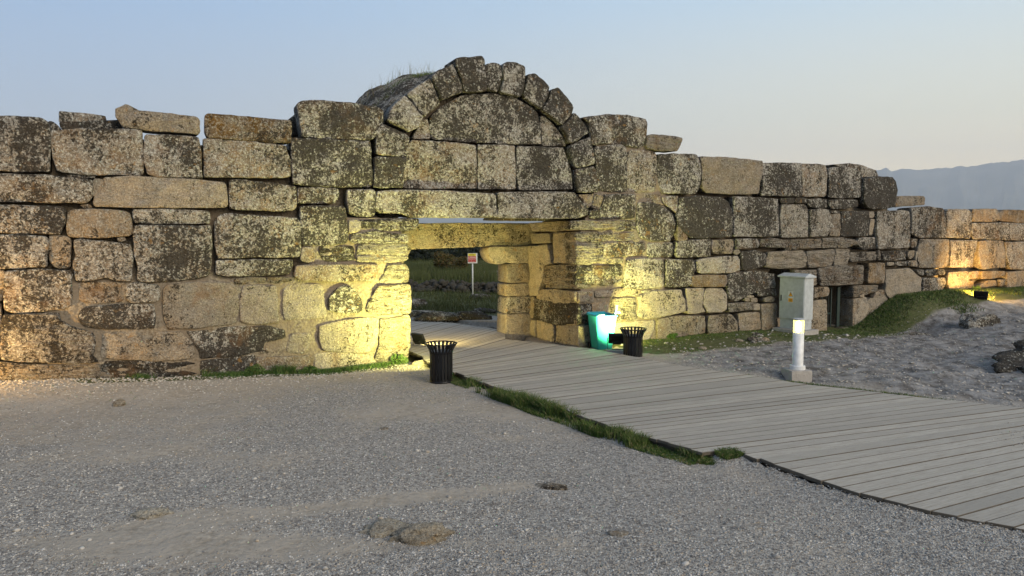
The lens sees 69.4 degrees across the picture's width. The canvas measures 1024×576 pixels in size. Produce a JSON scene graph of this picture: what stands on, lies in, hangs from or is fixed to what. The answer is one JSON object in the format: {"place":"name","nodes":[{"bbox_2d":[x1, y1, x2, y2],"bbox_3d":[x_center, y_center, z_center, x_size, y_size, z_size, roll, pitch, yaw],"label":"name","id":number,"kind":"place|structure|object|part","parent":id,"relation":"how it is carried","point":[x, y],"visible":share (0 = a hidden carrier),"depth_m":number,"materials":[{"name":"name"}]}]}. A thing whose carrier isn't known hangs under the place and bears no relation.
{"place":"outdoors","nodes":[
{"label":"outdoors","id":0,"kind":"place"},
{"bbox_2d":[404,259,497,282],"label":"dry grass","id":1,"kind":"structure","parent":0,"point":[425,271],"depth_m":45.55,"materials":[{"name":"green plant"}]},
{"bbox_2d":[0,254,1023,575],"bbox_3d":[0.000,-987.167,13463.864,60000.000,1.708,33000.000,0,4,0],"label":"ground","id":2,"kind":"structure","parent":0,"point":[166,536],"depth_m":8.77,"materials":[{"name":"grey gravel"}]},
{"bbox_2d":[113,399,125,406],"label":"rock","id":3,"kind":"object","parent":2,"relation":"on","point":[118,402],"visible":0.96,"depth_m":12.47,"materials":[{"name":"stone"}]},
{"bbox_2d":[128,507,173,519],"bbox_3d":[-3.717,2.312,7.611,0.360,0.093,0.299,2,5,27],"label":"rock","id":4,"kind":"object","parent":2,"relation":"on","point":[149,513],"visible":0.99,"depth_m":7.55,"materials":[{"name":"stone"}]},
{"bbox_2d":[0,100,418,380],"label":"ancient wall","id":5,"kind":"structure","parent":2,"relation":"on","point":[130,252],"depth_m":14.66,"materials":[{"name":"stone"}]},
{"bbox_2d":[115,104,199,136],"bbox_3d":[-6.895,-3.259,14.428,1.477,0.501,0.540,-2,5,-26],"label":"loose block","id":6,"kind":"object","parent":5,"relation":"on","point":[131,117],"depth_m":14.22,"materials":[{"name":"stone"}]},
{"bbox_2d":[204,113,291,144],"bbox_3d":[-5.401,-3.226,15.128,1.686,0.517,0.538,-2,5,-26],"label":"loose block","id":7,"kind":"object","parent":5,"relation":"attached to","point":[249,128],"depth_m":14.91,"materials":[{"name":"stone"}]},
{"bbox_2d":[0,362,427,411],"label":"rock chips","id":8,"kind":"object","parent":2,"relation":"on","point":[193,378],"visible":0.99,"depth_m":14.03,"materials":[{"name":"grey gravel"}]},
{"bbox_2d":[21,372,448,402],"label":"scattered weeds","id":9,"kind":"object","parent":2,"relation":"on","point":[238,376],"visible":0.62,"depth_m":13.62,"materials":[{"name":"green plant"}]},
{"bbox_2d":[244,363,266,374],"bbox_3d":[-5.270,1.671,15.177,0.477,0.252,0.259,0,4,0],"label":"weed","id":10,"kind":"object","parent":2,"relation":"on","point":[253,368],"visible":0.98,"depth_m":15.16,"materials":[{"name":"green plant"}]},
{"bbox_2d":[124,360,409,379],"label":"wall foot grass","id":11,"kind":"structure","parent":2,"relation":"on","point":[290,370],"depth_m":15.49,"materials":[{"name":"green plant"}]},
{"bbox_2d":[303,365,317,371],"bbox_3d":[-4.294,1.723,15.690,0.326,0.189,0.198,0,4,0],"label":"weed","id":12,"kind":"object","parent":2,"relation":"on","point":[310,367],"visible":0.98,"depth_m":15.66,"materials":[{"name":"green plant"}]},
{"bbox_2d":[358,518,409,537],"bbox_3d":[-1.199,2.363,7.211,0.581,0.117,0.413,2,5,29],"label":"rock","id":13,"kind":"object","parent":2,"relation":"on","point":[383,528],"visible":0.59,"depth_m":7.18,"materials":[{"name":"stone"}]},
{"bbox_2d":[390,354,407,363],"bbox_3d":[-2.518,1.569,16.510,0.348,0.227,0.268,2,5,24],"label":"weed","id":14,"kind":"object","parent":2,"relation":"on","point":[399,358],"visible":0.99,"depth_m":16.46,"materials":[{"name":"green plant"}]},
{"bbox_2d":[408,311,424,316],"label":"rock","id":15,"kind":"object","parent":2,"relation":"on","point":[414,313],"visible":0.26,"depth_m":24.95,"materials":[{"name":"stone"}]},
{"bbox_2d":[411,333,425,346],"bbox_3d":[-2.300,1.387,18.301,0.480,0.551,0.280,4,6,40],"label":"floodlight","id":16,"kind":"object","parent":2,"relation":"on","point":[418,338],"visible":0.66,"depth_m":18.20,"materials":[{"name":"black paint"}]},
{"bbox_2d":[409,359,429,367],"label":"rock","id":17,"kind":"object","parent":2,"relation":"on","point":[419,363],"visible":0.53,"depth_m":16.28,"materials":[{"name":"stone"}]},
{"bbox_2d":[411,298,428,308],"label":"rock","id":18,"kind":"object","parent":2,"relation":"on","point":[417,301],"visible":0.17,"depth_m":28.16,"materials":[{"name":"stone"}]},
{"bbox_2d":[386,522,454,545],"bbox_3d":[-0.873,2.349,7.071,0.689,0.210,0.391,-1,4,-14],"label":"rock","id":19,"kind":"object","parent":2,"relation":"on","point":[423,533],"visible":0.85,"depth_m":6.98,"materials":[{"name":"stone"}]},
{"bbox_2d":[413,311,462,322],"bbox_3d":[-2.420,0.988,24.331,1.625,0.453,0.837,0,4,0],"label":"rock","id":20,"kind":"object","parent":2,"relation":"on","point":[441,316],"visible":0.71,"depth_m":24.05,"materials":[{"name":"stone"}]},
{"bbox_2d":[425,340,456,383],"bbox_3d":[-1.385,1.453,14.475,0.638,0.772,0.638,0,4,-6],"label":"litter bin","id":21,"kind":"object","parent":2,"relation":"on","point":[441,366],"visible":1,"depth_m":14.31,"materials":[{"name":"black metal"}]},
{"bbox_2d":[432,251,468,269],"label":"shrub","id":22,"kind":"object","parent":2,"relation":"on","point":[441,259],"visible":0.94,"depth_m":50.43,"materials":[{"name":"green plant"}]},
{"bbox_2d":[403,257,501,314],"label":"field grass","id":23,"kind":"structure","parent":2,"relation":"on","point":[453,306],"depth_m":31.36,"materials":[{"name":"green plant"}]},
{"bbox_2d":[405,279,502,293],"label":"rubble wall","id":24,"kind":"structure","parent":2,"relation":"on","point":[461,285],"depth_m":36.73,"materials":[{"name":"stone"}]},
{"bbox_2d":[407,245,537,261],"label":"woodland","id":25,"kind":"object","parent":2,"relation":"on","point":[429,253],"visible":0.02,"depth_m":77.02,"materials":[{"name":"green plant"}]},
{"bbox_2d":[468,253,476,293],"bbox_3d":[-1.764,-0.448,33.131,0.430,2.223,0.114,0,4,-3],"label":"warning sign","id":26,"kind":"object","parent":2,"relation":"on","point":[472,258],"visible":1,"depth_m":33.02,"materials":[{"name":"metal"}]},
{"bbox_2d":[457,311,492,319],"bbox_3d":[-1.323,0.954,24.762,1.350,0.391,0.726,0,4,0],"label":"rock","id":27,"kind":"object","parent":2,"relation":"on","point":[472,315],"visible":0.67,"depth_m":24.50,"materials":[{"name":"stone"}]},
{"bbox_2d":[356,56,597,346],"bbox_3d":[-1.153,-1.896,18.818,5.909,7.226,3.382,-2,5,-26],"label":"arched gateway","id":28,"kind":"object","parent":2,"relation":"on","point":[469,137],"visible":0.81,"depth_m":17.68,"materials":[{"name":"stone"}]},
{"bbox_2d":[362,71,434,104],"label":"wall top grass","id":29,"kind":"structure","parent":28,"relation":"on","point":[403,80],"depth_m":17.94,"materials":[{"name":"green plant"}]},
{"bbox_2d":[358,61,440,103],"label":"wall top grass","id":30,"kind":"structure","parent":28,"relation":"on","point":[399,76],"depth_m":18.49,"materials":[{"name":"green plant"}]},
{"bbox_2d":[469,294,493,297],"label":"rock","id":31,"kind":"object","parent":2,"relation":"on","point":[481,295],"visible":0.3,"depth_m":32.83,"materials":[{"name":"stone"}]},
{"bbox_2d":[473,308,496,312],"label":"rock","id":32,"kind":"object","parent":2,"relation":"on","point":[488,309],"visible":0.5,"depth_m":26.99,"materials":[{"name":"stone"}]},
{"bbox_2d":[536,482,567,489],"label":"rock","id":33,"kind":"object","parent":2,"relation":"on","point":[551,486],"visible":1,"depth_m":8.50,"materials":[{"name":"stone"}]},
{"bbox_2d":[584,311,617,349],"bbox_3d":[2.224,1.080,18.505,0.590,0.934,0.873,-1,4,-16],"label":"wheelie bin","id":34,"kind":"object","parent":2,"relation":"on","point":[601,324],"visible":0.83,"depth_m":18.21,"materials":[{"name":"green plastic"}]},
{"bbox_2d":[607,333,622,353],"bbox_3d":[2.500,1.339,17.646,0.480,0.543,0.280,1,4,7],"label":"floodlight","id":35,"kind":"object","parent":2,"relation":"on","point":[615,338],"visible":0.65,"depth_m":17.57,"materials":[{"name":"black paint"}]},
{"bbox_2d":[607,530,628,536],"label":"rock","id":36,"kind":"object","parent":2,"relation":"on","point":[618,533],"visible":1,"depth_m":7.12,"materials":[{"name":"stone"}]},
{"bbox_2d":[619,326,646,356],"bbox_3d":[2.800,1.313,17.122,0.638,0.772,0.638,-2,5,-23],"label":"litter bin","id":37,"kind":"object","parent":2,"relation":"on","point":[632,344],"visible":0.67,"depth_m":16.95,"materials":[{"name":"black metal"}]},
{"bbox_2d":[667,332,677,337],"bbox_3d":[4.293,1.273,19.885,0.321,0.183,0.214,0,4,0],"label":"weed","id":38,"kind":"object","parent":2,"relation":"on","point":[672,335],"visible":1,"depth_m":19.84,"materials":[{"name":"green plant"}]},
{"bbox_2d":[409,321,1023,531],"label":"boardwalk","id":39,"kind":"structure","parent":2,"relation":"on","point":[945,458],"depth_m":11.05,"materials":[{"name":"grey wood"}]},
{"bbox_2d":[992,422,1023,449],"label":"gravel spill","id":40,"kind":"object","parent":39,"relation":"on","point":[1011,435],"visible":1,"depth_m":10.07,"materials":[{"name":"grey gravel"}]},
{"bbox_2d":[621,330,876,354],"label":"rock chips","id":41,"kind":"object","parent":2,"relation":"on","point":[673,348],"visible":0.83,"depth_m":19.53,"materials":[{"name":"grey gravel"}]},
{"bbox_2d":[747,337,760,341],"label":"rock","id":42,"kind":"object","parent":2,"relation":"on","point":[756,339],"visible":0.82,"depth_m":19.29,"materials":[{"name":"stone"}]},
{"bbox_2d":[760,337,768,340],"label":"rock","id":43,"kind":"object","parent":2,"relation":"on","point":[764,339],"visible":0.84,"depth_m":19.38,"materials":[{"name":"stone"}]},
{"bbox_2d":[540,114,1023,347],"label":"ancient wall","id":44,"kind":"structure","parent":2,"relation":"on","point":[681,245],"depth_m":20.98,"materials":[{"name":"stone"}]},
{"bbox_2d":[644,134,682,152],"bbox_3d":[3.911,-3.823,19.611,1.161,0.434,0.527,-2,5,-26],"label":"loose block","id":45,"kind":"object","parent":44,"relation":"on","point":[654,143],"depth_m":19.38,"materials":[{"name":"stone"}]},
{"bbox_2d":[821,287,840,326],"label":"metal gate","id":46,"kind":"structure","parent":44,"relation":"attached to","point":[837,306],"depth_m":23.18,"materials":[{"name":"metal"}]},
{"bbox_2d":[835,298,859,325],"bbox_3d":[10.586,0.819,23.393,0.341,1.011,0.691,-2,5,-26],"label":"doorway stone","id":47,"kind":"structure","parent":44,"relation":"in","point":[848,309],"depth_m":23.17,"materials":[{"name":"stone"}]},
{"bbox_2d":[836,285,859,297],"bbox_3d":[10.592,0.104,23.342,0.329,0.391,0.692,-2,5,-26],"label":"doorway stone","id":48,"kind":"structure","parent":44,"relation":"in","point":[843,293],"depth_m":23.15,"materials":[{"name":"stone"}]},
{"bbox_2d":[895,196,924,206],"bbox_3d":[12.815,-2.815,24.163,1.471,0.393,0.525,-2,5,-26],"label":"loose block","id":49,"kind":"object","parent":44,"relation":"on","point":[901,201],"depth_m":23.91,"materials":[{"name":"stone"}]},
{"bbox_2d":[643,310,924,353],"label":"wall foot grass","id":50,"kind":"structure","parent":2,"relation":"on","point":[847,331],"depth_m":20.31,"materials":[{"name":"green plant"}]},
{"bbox_2d":[773,272,818,334],"bbox_3d":[8.120,0.562,21.148,0.680,1.980,1.040,-3,5,-35],"label":"electrical cabinet","id":51,"kind":"object","parent":2,"relation":"on","point":[796,296],"visible":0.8,"depth_m":20.91,"materials":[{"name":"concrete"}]},
{"bbox_3d":[7.933,0.297,20.997,0.029,1.160,0.776,-3,5,-35],"label":"door","id":52,"kind":"part","parent":51,"relation":"part of","materials":[{"name":"grey paint"}]},
{"bbox_2d":[781,318,811,381],"bbox_3d":[5.703,1.320,14.794,0.435,1.438,0.420,-1,4,-8],"label":"bollard lamp","id":53,"kind":"object","parent":2,"relation":"on","point":[796,370],"visible":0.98,"depth_m":14.69,"materials":[{"name":"metal"}]},
{"bbox_2d":[669,301,1023,404],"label":"rock chips","id":54,"kind":"object","parent":2,"relation":"on","point":[945,385],"visible":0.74,"depth_m":16.47,"materials":[{"name":"grey gravel"}]},
{"bbox_2d":[896,332,931,335],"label":"rock","id":55,"kind":"object","parent":2,"relation":"on","point":[913,333],"visible":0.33,"depth_m":21.48,"materials":[{"name":"stone"}]},
{"bbox_2d":[850,286,1023,333],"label":"mound grass","id":56,"kind":"structure","parent":2,"relation":"on","point":[945,292],"depth_m":23.32,"materials":[{"name":"green plant"}]},
{"bbox_2d":[958,312,1000,328],"bbox_3d":[13.684,1.056,21.483,1.449,0.707,0.971,0,4,-6],"label":"rock","id":57,"kind":"object","parent":2,"relation":"on","point":[968,320],"visible":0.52,"depth_m":21.18,"materials":[{"name":"stone"}]},
{"bbox_2d":[972,291,988,300],"bbox_3d":[15.165,0.368,23.943,0.480,0.557,0.280,3,5,31],"label":"floodlight","id":58,"kind":"object","parent":2,"relation":"on","point":[983,295],"visible":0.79,"depth_m":23.86,"materials":[{"name":"black paint"}]},
{"bbox_2d":[991,339,1023,372],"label":"rock","id":59,"kind":"object","parent":2,"relation":"on","point":[1009,361],"visible":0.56,"depth_m":15.42,"materials":[{"name":"stone"}]},
{"bbox_2d":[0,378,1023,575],"bbox_3d":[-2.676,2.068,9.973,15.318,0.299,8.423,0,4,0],"label":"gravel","id":60,"kind":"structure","parent":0,"point":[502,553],"depth_m":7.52,"materials":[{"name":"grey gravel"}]},
{"bbox_2d":[0,0,1023,170],"label":"sky","id":61,"kind":"structure","parent":0,"point":[894,85],"materials":[{"name":"blue"}]},
{"bbox_2d":[450,374,708,464],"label":"verge grass","id":62,"kind":"structure","parent":0,"point":[542,407],"depth_m":11.39,"materials":[{"name":"green plant"}]},
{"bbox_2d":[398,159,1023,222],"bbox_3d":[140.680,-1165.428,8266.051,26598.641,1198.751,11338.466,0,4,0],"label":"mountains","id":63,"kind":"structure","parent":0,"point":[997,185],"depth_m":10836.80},
{"bbox_2d":[691,446,745,464],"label":"verge grass","id":64,"kind":"structure","parent":0,"point":[726,454],"depth_m":9.38,"materials":[{"name":"green plant"}]},
{"bbox_2d":[747,374,946,399],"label":"verge grass","id":65,"kind":"structure","parent":0,"point":[856,388],"depth_m":13.35,"materials":[{"name":"green plant"}]}
]}

